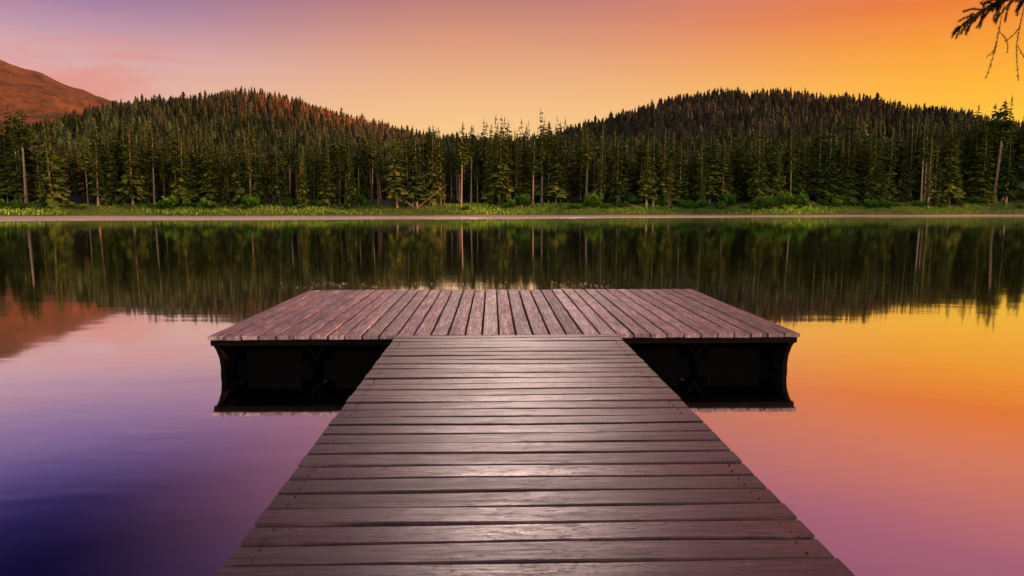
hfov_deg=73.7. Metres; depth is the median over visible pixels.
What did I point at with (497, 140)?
conifer tree
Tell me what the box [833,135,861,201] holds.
conifer tree
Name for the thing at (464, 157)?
conifer tree
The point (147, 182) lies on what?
conifer tree
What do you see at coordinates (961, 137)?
conifer tree
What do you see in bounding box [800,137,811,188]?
conifer tree
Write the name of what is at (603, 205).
shrub
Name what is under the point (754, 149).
conifer tree
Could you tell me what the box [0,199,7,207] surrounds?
shrub
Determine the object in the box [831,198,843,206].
shrub
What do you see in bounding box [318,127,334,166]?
conifer tree
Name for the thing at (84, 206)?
shrub
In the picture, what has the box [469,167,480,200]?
conifer tree
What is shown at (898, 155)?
conifer tree
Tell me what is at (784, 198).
shrub
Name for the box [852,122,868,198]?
conifer tree
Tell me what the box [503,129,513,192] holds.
conifer tree
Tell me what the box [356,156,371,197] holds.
conifer tree
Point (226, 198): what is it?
conifer tree
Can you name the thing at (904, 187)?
conifer tree
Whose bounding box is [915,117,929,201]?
conifer tree
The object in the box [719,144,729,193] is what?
conifer tree
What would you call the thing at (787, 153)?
conifer tree
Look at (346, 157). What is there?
conifer tree
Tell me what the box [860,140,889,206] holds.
conifer tree
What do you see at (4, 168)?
conifer tree
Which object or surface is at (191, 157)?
conifer tree
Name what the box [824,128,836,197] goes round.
conifer tree
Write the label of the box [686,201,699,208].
shrub
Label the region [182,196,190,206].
shrub
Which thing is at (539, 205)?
meadow grass
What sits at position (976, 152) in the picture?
conifer tree
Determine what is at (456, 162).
conifer tree
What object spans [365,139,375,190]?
conifer tree
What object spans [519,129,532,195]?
conifer tree
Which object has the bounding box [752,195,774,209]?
shrub
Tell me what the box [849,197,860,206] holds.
shrub
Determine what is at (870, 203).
shrub
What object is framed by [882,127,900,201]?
conifer tree
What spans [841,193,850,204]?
shrub
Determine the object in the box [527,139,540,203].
conifer tree
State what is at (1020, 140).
conifer tree
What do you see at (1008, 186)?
conifer tree
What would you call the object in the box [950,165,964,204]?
conifer tree
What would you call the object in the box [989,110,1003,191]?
conifer tree
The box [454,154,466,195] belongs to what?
conifer tree
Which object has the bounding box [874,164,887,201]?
conifer tree
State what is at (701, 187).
conifer tree
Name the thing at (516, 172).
conifer tree
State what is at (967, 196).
conifer tree
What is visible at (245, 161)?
conifer tree
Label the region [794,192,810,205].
shrub
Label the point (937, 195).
conifer tree
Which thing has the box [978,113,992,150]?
conifer tree
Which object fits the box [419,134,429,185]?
conifer tree
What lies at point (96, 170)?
conifer tree
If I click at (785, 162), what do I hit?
conifer tree
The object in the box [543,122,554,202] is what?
conifer tree
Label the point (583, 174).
conifer tree
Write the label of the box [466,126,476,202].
conifer tree
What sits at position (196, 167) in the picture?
conifer tree
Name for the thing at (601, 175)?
conifer tree
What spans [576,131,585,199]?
conifer tree
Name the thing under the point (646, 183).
conifer tree
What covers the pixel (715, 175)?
conifer tree
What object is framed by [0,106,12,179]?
conifer tree
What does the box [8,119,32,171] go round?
conifer tree
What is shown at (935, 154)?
conifer tree
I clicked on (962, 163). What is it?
conifer tree
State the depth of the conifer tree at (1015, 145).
154.54 m
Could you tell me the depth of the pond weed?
15.20 m
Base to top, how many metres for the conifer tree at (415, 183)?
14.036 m
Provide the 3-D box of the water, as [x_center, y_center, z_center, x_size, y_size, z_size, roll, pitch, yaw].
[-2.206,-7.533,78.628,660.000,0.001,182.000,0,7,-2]
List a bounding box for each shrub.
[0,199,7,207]
[9,199,22,205]
[12,204,26,208]
[81,204,88,209]
[154,201,165,208]
[160,195,178,208]
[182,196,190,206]
[199,197,207,207]
[204,200,215,208]
[240,194,261,204]
[244,197,259,207]
[281,199,297,205]
[356,191,371,206]
[507,199,515,208]
[513,194,531,206]
[568,203,581,208]
[583,192,603,207]
[601,203,609,207]
[622,193,638,205]
[654,200,665,205]
[675,199,690,206]
[677,200,691,206]
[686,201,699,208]
[696,200,705,206]
[716,200,726,207]
[718,201,727,208]
[720,191,736,205]
[750,203,758,208]
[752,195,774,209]
[765,194,780,206]
[777,190,792,205]
[785,193,796,203]
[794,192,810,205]
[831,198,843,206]
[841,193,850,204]
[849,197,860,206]
[864,199,879,207]
[879,200,892,207]
[912,200,925,206]
[970,195,980,203]
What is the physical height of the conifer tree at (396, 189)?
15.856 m
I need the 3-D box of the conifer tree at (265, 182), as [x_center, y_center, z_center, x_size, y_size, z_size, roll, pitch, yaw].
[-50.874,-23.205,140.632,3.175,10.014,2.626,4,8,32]
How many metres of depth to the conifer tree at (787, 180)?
145.35 m
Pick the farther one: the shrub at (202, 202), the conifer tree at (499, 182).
the conifer tree at (499, 182)
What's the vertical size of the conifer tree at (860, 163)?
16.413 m
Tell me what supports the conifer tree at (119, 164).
on the ground at (82, 199)
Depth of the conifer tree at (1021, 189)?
152.00 m
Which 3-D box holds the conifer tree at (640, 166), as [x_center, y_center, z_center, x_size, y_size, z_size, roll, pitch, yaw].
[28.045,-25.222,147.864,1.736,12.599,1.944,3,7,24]
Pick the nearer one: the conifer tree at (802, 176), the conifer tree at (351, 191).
the conifer tree at (351, 191)
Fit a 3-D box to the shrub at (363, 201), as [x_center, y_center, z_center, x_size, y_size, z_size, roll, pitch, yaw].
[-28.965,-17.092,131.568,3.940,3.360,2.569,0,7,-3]
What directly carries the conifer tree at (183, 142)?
on the ground at (82, 199)
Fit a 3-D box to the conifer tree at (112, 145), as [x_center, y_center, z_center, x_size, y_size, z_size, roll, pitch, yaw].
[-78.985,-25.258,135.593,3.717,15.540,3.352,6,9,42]
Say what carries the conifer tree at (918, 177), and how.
on the ground at (82, 199)
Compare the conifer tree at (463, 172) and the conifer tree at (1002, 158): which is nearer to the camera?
the conifer tree at (463, 172)
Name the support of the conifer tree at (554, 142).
on the ground at (82, 199)
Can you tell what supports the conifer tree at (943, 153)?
on the ground at (82, 199)
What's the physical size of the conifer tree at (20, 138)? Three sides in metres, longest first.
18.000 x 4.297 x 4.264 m
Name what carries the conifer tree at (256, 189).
on the ground at (82, 199)
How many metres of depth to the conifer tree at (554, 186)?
139.13 m
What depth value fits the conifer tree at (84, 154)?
126.66 m
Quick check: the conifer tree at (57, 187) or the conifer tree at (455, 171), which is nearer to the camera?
the conifer tree at (57, 187)
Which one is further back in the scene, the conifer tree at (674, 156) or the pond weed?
the conifer tree at (674, 156)
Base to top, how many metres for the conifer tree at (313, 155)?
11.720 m
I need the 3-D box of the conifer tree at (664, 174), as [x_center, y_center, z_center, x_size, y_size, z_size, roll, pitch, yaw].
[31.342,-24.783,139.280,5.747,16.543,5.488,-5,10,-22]
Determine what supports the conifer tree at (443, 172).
on the ground at (82, 199)
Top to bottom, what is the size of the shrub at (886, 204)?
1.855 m
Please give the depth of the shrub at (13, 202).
124.76 m
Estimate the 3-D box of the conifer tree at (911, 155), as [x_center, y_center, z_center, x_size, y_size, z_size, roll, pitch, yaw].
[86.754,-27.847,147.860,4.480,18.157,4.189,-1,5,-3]
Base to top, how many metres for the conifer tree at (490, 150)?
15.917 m
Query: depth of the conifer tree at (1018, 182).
150.98 m
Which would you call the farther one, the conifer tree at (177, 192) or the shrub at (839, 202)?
the shrub at (839, 202)
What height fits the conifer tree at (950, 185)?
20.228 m
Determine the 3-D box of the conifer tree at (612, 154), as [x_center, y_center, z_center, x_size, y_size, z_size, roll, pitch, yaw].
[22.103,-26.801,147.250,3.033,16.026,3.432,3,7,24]
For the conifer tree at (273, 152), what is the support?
on the ground at (82, 199)
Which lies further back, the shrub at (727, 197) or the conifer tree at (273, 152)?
the shrub at (727, 197)
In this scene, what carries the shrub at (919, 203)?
on the ground at (82, 199)
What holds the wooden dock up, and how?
in the water
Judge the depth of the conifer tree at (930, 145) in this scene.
143.84 m
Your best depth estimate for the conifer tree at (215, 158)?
134.33 m
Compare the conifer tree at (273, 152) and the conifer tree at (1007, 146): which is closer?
the conifer tree at (273, 152)
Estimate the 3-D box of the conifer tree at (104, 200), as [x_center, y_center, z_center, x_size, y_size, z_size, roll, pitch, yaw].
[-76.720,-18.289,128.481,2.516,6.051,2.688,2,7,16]
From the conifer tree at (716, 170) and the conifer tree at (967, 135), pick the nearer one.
the conifer tree at (716, 170)
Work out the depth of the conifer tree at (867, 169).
143.51 m
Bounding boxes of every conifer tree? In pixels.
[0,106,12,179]
[0,123,17,202]
[2,109,40,190]
[3,122,35,202]
[5,108,43,199]
[6,110,34,203]
[7,126,31,199]
[7,138,18,199]
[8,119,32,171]
[33,118,74,209]
[34,162,46,207]
[40,118,54,199]
[78,134,91,204]
[83,117,117,200]
[88,139,103,205]
[99,135,120,206]
[99,176,112,204]
[100,130,113,193]
[108,122,120,173]
[113,119,138,186]
[116,124,149,206]
[119,183,129,204]
[136,118,160,198]
[140,147,157,202]
[141,137,158,201]
[143,127,161,204]
[150,134,166,198]
[156,139,173,198]
[159,155,167,196]
[162,124,184,195]
[168,136,195,204]
[169,150,179,188]
[176,150,202,203]
[180,123,188,158]
[185,136,203,200]
[191,132,206,201]
[197,125,224,202]
[209,136,223,201]
[221,132,232,193]
[221,179,231,205]
[222,145,230,193]
[226,142,251,205]
[242,134,249,186]
[243,127,269,203]
[245,148,252,196]
[256,152,263,189]
[260,153,270,197]
[268,139,286,205]
[269,149,281,201]
[280,172,292,202]
[281,131,296,191]
[292,136,299,198]
[295,151,310,207]
[304,139,320,202]
[311,145,317,178]
[311,178,316,201]
[314,144,341,206]
[314,146,320,197]
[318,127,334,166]
[319,142,334,188]
[320,134,332,167]
[330,127,340,200]
[332,156,346,203]
[335,140,344,205]
[337,129,347,203]
[342,136,354,200]
[342,146,361,208]
[352,144,366,205]
[356,127,366,172]
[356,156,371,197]
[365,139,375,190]
[366,131,375,200]
[373,142,381,204]
[375,144,384,202]
[380,128,408,207]
[400,124,409,202]
[401,134,410,206]
[402,136,433,206]
[403,148,411,203]
[407,126,416,205]
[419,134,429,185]
[421,127,446,205]
[422,126,434,169]
[436,126,443,204]
[441,168,446,198]
[442,176,444,204]
[445,140,455,200]
[453,139,460,201]
[453,147,457,199]
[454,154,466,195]
[455,123,470,205]
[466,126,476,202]
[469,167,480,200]
[474,165,480,202]
[479,124,499,204]
[484,124,514,205]
[485,133,494,162]
[493,125,500,162]
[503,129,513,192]
[508,133,513,192]
[510,131,518,179]
[510,134,527,202]
[510,140,522,195]
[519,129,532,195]
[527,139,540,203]
[528,129,557,202]
[536,127,549,203]
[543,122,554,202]
[543,131,570,203]
[550,123,570,198]
[551,126,560,163]
[571,127,592,198]
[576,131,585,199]
[576,134,597,194]
[579,128,592,203]
[592,124,609,203]
[607,143,626,206]
[608,128,620,171]
[609,129,631,202]
[634,139,648,202]
[636,135,656,206]
[638,144,643,172]
[639,134,666,206]
[649,131,659,155]
[651,140,661,202]
[655,131,675,205]
[661,132,682,205]
[666,159,673,208]
[672,146,689,199]
[682,154,697,201]
[688,140,698,186]
[690,134,714,198]
[696,147,706,199]
[697,132,726,202]
[706,139,719,200]
[712,142,735,195]
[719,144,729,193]
[727,132,736,186]
[731,149,745,198]
[732,124,749,190]
[743,148,750,195]
[745,138,758,197]
[746,125,768,202]
[746,130,775,198]
[746,148,756,197]
[765,129,778,194]
[768,154,787,198]
[779,145,788,188]
[781,137,794,174]
[784,129,799,193]
[785,140,802,194]
[786,128,797,193]
[791,130,808,192]
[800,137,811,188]
[802,135,817,199]
[806,118,830,199]
[806,120,826,199]
[809,120,843,207]
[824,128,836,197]
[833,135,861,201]
[833,138,852,197]
[835,114,857,163]
[836,130,850,164]
[849,127,866,197]
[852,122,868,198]
[857,135,873,200]
[858,134,875,194]
[859,125,887,199]
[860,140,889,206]
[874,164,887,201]
[880,140,897,195]
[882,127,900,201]
[889,140,900,187]
[893,135,912,200]
[895,111,904,178]
[896,113,924,198]
[899,120,923,194]
[904,121,920,197]
[913,117,937,197]
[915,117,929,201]
[917,119,938,201]
[918,137,946,194]
[923,133,936,207]
[929,144,946,207]
[937,136,947,190]
[939,118,966,206]
[940,118,963,177]
[950,132,969,194]
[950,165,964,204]
[954,110,966,158]
[955,141,963,187]
[961,121,971,151]
[961,121,989,191]
[961,133,976,192]
[964,170,975,200]
[965,125,998,204]
[966,103,983,162]
[977,141,994,195]
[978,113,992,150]
[982,168,992,202]
[984,103,998,146]
[989,100,1017,202]
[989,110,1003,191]
[990,109,1008,200]
[990,139,999,157]
[996,141,1019,203]
[998,114,1021,190]
[1000,94,1015,200]
[1008,152,1023,198]
[1012,132,1023,199]
[1013,166,1020,199]
[1015,150,1023,198]
[1016,120,1023,153]
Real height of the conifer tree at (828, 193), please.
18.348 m
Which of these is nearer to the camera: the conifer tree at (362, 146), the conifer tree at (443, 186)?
the conifer tree at (443, 186)
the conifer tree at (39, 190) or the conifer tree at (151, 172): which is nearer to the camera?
the conifer tree at (39, 190)
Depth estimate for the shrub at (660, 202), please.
140.00 m
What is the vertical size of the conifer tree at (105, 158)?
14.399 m
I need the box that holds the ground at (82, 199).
[0,98,1023,217]
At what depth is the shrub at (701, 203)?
138.09 m
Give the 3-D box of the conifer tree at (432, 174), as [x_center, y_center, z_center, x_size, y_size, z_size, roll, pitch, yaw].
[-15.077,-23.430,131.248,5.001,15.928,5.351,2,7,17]
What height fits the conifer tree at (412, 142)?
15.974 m
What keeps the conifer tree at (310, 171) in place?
on the ground at (82, 199)
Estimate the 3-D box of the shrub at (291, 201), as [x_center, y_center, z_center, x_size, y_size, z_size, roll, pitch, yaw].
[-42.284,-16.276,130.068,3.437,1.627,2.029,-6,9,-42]
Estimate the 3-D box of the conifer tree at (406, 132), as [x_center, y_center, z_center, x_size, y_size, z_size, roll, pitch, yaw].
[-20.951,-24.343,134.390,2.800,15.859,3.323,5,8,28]
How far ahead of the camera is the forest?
362.14 m
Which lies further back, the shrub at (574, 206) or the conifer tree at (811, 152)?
the conifer tree at (811, 152)
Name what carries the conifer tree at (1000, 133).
on the ground at (82, 199)
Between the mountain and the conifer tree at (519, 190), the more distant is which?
the mountain
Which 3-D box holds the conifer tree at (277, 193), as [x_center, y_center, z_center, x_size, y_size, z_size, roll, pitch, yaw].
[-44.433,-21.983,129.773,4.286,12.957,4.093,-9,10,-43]
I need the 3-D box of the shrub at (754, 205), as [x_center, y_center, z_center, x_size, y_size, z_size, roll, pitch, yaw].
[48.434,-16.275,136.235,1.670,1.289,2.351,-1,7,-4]
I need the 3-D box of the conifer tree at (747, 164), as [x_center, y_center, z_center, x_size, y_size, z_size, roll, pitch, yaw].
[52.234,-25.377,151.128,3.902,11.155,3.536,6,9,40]
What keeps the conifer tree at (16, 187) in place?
on the ground at (82, 199)
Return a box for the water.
[0,216,1023,575]
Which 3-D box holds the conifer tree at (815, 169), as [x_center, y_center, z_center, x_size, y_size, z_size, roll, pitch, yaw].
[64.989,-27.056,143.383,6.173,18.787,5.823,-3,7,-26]
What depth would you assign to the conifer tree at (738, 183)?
147.13 m
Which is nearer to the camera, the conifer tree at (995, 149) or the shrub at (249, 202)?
the shrub at (249, 202)
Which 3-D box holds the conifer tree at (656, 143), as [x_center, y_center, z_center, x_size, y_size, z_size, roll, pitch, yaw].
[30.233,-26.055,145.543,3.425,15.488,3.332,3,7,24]
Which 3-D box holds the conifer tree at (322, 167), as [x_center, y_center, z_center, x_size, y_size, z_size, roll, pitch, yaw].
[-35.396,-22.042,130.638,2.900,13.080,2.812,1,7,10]
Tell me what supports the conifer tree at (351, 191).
on the ground at (82, 199)
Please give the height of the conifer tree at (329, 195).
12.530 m
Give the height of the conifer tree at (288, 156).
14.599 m
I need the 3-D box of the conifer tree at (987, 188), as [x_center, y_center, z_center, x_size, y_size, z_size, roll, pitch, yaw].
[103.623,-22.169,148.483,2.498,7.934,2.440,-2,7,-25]
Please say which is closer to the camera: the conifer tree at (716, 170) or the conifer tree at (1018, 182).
the conifer tree at (716, 170)
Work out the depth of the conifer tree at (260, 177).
134.64 m
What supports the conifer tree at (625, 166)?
on the ground at (82, 199)
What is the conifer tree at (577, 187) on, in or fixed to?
on the ground at (82, 199)
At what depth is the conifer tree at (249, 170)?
129.07 m
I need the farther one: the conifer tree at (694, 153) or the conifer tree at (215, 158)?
the conifer tree at (694, 153)
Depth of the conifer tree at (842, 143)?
146.05 m
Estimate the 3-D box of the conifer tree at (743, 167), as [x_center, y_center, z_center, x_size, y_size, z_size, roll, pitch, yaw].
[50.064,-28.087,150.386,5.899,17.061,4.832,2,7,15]
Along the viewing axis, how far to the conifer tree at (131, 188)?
128.20 m
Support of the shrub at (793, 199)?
on the ground at (82, 199)
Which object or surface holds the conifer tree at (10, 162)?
on the ground at (82, 199)
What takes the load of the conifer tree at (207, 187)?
on the ground at (82, 199)
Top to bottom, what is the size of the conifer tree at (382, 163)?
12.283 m
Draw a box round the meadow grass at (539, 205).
[0,200,1023,214]
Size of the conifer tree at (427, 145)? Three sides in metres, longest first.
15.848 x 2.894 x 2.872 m
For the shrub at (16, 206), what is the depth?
123.57 m
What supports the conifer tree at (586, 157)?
on the ground at (82, 199)
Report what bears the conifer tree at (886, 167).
on the ground at (82, 199)
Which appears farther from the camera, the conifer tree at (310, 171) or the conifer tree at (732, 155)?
the conifer tree at (732, 155)
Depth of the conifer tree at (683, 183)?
139.27 m
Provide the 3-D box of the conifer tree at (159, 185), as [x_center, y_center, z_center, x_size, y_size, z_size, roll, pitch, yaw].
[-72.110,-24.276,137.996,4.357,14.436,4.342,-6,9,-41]
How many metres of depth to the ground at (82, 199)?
134.06 m
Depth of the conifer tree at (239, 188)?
129.83 m
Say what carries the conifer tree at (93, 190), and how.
on the ground at (82, 199)
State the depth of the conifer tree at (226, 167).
137.05 m
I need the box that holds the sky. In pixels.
[0,0,1023,140]
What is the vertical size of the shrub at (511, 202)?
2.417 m
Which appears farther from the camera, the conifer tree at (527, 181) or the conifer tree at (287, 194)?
the conifer tree at (527, 181)
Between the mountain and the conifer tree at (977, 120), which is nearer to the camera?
the conifer tree at (977, 120)
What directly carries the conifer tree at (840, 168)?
on the ground at (82, 199)
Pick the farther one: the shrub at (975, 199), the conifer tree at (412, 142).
the shrub at (975, 199)
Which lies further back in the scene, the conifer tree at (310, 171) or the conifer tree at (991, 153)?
the conifer tree at (991, 153)
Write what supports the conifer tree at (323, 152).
on the ground at (82, 199)
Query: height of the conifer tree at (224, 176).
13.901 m
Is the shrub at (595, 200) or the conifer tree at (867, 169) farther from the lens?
the conifer tree at (867, 169)
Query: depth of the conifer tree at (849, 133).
148.18 m
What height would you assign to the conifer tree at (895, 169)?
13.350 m
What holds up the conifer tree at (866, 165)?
on the ground at (82, 199)
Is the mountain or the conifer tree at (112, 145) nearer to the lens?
the conifer tree at (112, 145)
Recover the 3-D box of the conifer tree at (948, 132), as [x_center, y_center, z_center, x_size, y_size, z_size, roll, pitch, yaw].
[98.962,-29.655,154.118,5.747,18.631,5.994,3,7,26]
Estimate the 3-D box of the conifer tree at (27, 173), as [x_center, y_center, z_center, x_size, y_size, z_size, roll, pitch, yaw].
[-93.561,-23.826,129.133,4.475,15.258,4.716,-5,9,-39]
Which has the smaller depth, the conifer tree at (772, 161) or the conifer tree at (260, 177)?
the conifer tree at (260, 177)
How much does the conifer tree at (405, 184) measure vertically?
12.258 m
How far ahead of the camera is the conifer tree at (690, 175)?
142.43 m
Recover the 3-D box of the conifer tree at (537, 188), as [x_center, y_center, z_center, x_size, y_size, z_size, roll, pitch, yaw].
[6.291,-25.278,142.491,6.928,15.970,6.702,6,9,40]
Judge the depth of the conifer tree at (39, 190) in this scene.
123.80 m
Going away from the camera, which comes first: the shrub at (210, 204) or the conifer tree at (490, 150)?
the shrub at (210, 204)
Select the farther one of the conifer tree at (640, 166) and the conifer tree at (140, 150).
the conifer tree at (640, 166)
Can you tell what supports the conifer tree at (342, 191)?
on the ground at (82, 199)
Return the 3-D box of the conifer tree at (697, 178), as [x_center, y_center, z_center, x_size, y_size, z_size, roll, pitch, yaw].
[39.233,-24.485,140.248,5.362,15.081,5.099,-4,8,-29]
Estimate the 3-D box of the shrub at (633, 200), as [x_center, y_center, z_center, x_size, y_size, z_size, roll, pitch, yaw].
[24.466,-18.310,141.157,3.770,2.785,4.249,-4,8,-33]
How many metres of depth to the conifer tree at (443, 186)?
132.17 m
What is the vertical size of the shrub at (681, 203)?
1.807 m
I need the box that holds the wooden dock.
[208,289,854,575]
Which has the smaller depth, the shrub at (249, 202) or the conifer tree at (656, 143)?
the shrub at (249, 202)
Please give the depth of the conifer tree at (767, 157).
140.50 m
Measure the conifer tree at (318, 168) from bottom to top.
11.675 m
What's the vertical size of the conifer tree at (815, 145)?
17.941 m
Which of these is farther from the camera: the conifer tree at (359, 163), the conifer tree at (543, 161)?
the conifer tree at (543, 161)
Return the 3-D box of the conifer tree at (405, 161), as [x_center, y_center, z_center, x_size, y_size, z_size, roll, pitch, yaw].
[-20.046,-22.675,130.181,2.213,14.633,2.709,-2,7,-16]
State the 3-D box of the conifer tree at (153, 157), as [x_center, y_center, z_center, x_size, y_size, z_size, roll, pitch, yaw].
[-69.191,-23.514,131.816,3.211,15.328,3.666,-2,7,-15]
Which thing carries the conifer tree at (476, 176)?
on the ground at (82, 199)
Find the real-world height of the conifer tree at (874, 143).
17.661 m
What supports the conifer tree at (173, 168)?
on the ground at (82, 199)
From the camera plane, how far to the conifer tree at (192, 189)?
130.92 m
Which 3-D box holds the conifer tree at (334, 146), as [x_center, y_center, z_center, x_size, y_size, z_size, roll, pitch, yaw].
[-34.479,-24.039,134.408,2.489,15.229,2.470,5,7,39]
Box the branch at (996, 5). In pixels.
[951,0,1023,80]
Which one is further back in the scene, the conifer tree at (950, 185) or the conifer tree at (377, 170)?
the conifer tree at (950, 185)
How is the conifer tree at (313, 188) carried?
on the ground at (82, 199)
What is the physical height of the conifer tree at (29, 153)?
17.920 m
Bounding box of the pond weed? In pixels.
[281,281,608,287]
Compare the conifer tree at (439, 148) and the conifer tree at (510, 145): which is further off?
the conifer tree at (510, 145)
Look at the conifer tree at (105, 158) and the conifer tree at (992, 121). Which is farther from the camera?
the conifer tree at (992, 121)
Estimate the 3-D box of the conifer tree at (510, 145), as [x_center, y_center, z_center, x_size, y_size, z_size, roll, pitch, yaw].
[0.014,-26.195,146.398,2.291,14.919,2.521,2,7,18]
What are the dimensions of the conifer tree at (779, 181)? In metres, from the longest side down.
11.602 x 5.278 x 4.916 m
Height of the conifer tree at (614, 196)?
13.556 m
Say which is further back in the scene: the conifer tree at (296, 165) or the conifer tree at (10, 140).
the conifer tree at (296, 165)
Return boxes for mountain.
[0,60,132,131]
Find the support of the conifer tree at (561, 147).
on the ground at (82, 199)
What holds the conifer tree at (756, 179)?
on the ground at (82, 199)
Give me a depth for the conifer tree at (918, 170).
149.53 m
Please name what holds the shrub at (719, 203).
on the ground at (82, 199)
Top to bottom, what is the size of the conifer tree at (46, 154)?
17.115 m
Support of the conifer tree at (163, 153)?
on the ground at (82, 199)
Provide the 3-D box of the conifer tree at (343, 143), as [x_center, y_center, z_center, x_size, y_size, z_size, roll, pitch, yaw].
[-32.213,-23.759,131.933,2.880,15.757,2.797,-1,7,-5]
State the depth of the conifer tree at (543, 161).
138.90 m
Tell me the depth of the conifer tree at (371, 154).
138.45 m
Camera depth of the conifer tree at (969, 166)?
152.21 m
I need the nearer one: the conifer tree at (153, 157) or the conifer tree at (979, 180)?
the conifer tree at (153, 157)
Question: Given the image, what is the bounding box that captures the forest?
[0,85,1022,199]
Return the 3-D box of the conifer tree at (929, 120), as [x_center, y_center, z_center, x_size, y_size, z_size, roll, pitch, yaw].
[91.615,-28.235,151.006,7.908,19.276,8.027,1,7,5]
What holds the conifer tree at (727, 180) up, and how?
on the ground at (82, 199)
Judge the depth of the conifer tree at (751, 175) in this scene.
144.82 m
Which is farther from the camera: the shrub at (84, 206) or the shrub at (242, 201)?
the shrub at (242, 201)
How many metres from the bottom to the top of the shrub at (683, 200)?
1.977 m
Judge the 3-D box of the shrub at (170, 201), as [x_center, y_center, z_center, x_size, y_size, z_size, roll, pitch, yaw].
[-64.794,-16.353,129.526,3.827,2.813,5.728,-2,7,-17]
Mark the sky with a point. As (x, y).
(422, 64)
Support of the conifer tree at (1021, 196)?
on the ground at (82, 199)
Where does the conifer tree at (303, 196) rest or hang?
on the ground at (82, 199)
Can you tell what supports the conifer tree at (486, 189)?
on the ground at (82, 199)
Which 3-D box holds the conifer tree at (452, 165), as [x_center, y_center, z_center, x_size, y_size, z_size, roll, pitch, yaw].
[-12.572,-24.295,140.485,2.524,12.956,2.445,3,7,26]
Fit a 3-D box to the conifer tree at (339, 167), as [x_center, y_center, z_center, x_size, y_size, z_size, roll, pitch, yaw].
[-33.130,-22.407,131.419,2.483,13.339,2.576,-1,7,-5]
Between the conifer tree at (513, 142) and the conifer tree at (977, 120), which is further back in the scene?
the conifer tree at (977, 120)
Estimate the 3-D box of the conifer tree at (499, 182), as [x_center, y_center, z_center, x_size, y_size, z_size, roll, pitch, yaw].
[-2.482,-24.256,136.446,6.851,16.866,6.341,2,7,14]
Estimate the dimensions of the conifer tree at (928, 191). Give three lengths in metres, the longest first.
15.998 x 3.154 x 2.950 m
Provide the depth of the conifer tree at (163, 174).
130.96 m
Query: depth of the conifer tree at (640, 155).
142.35 m
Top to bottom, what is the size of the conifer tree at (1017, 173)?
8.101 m
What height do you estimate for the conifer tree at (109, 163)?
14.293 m
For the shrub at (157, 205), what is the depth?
128.06 m
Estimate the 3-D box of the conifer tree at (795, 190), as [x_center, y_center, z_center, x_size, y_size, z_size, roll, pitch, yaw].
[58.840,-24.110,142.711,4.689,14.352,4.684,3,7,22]
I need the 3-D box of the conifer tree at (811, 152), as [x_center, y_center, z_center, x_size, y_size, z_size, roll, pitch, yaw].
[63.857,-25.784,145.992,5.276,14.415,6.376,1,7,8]
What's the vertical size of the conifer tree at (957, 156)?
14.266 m
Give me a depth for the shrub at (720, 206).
137.12 m
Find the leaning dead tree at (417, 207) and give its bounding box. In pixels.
[414,184,446,208]
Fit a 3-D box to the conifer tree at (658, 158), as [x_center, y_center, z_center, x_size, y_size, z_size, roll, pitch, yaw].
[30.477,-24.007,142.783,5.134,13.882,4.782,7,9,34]
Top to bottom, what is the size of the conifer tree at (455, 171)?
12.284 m
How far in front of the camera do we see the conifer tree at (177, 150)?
137.89 m
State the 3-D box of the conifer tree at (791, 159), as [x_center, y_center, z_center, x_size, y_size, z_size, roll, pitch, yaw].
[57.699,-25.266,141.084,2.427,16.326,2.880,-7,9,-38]
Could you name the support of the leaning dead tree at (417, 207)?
on the ground at (82, 199)
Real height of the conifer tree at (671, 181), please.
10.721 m
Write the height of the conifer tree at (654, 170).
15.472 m
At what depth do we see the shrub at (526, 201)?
135.74 m
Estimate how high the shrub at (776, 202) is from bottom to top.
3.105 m
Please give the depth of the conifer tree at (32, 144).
132.66 m
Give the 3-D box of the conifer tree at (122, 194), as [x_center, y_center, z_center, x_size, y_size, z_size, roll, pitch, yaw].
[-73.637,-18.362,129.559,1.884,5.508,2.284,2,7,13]

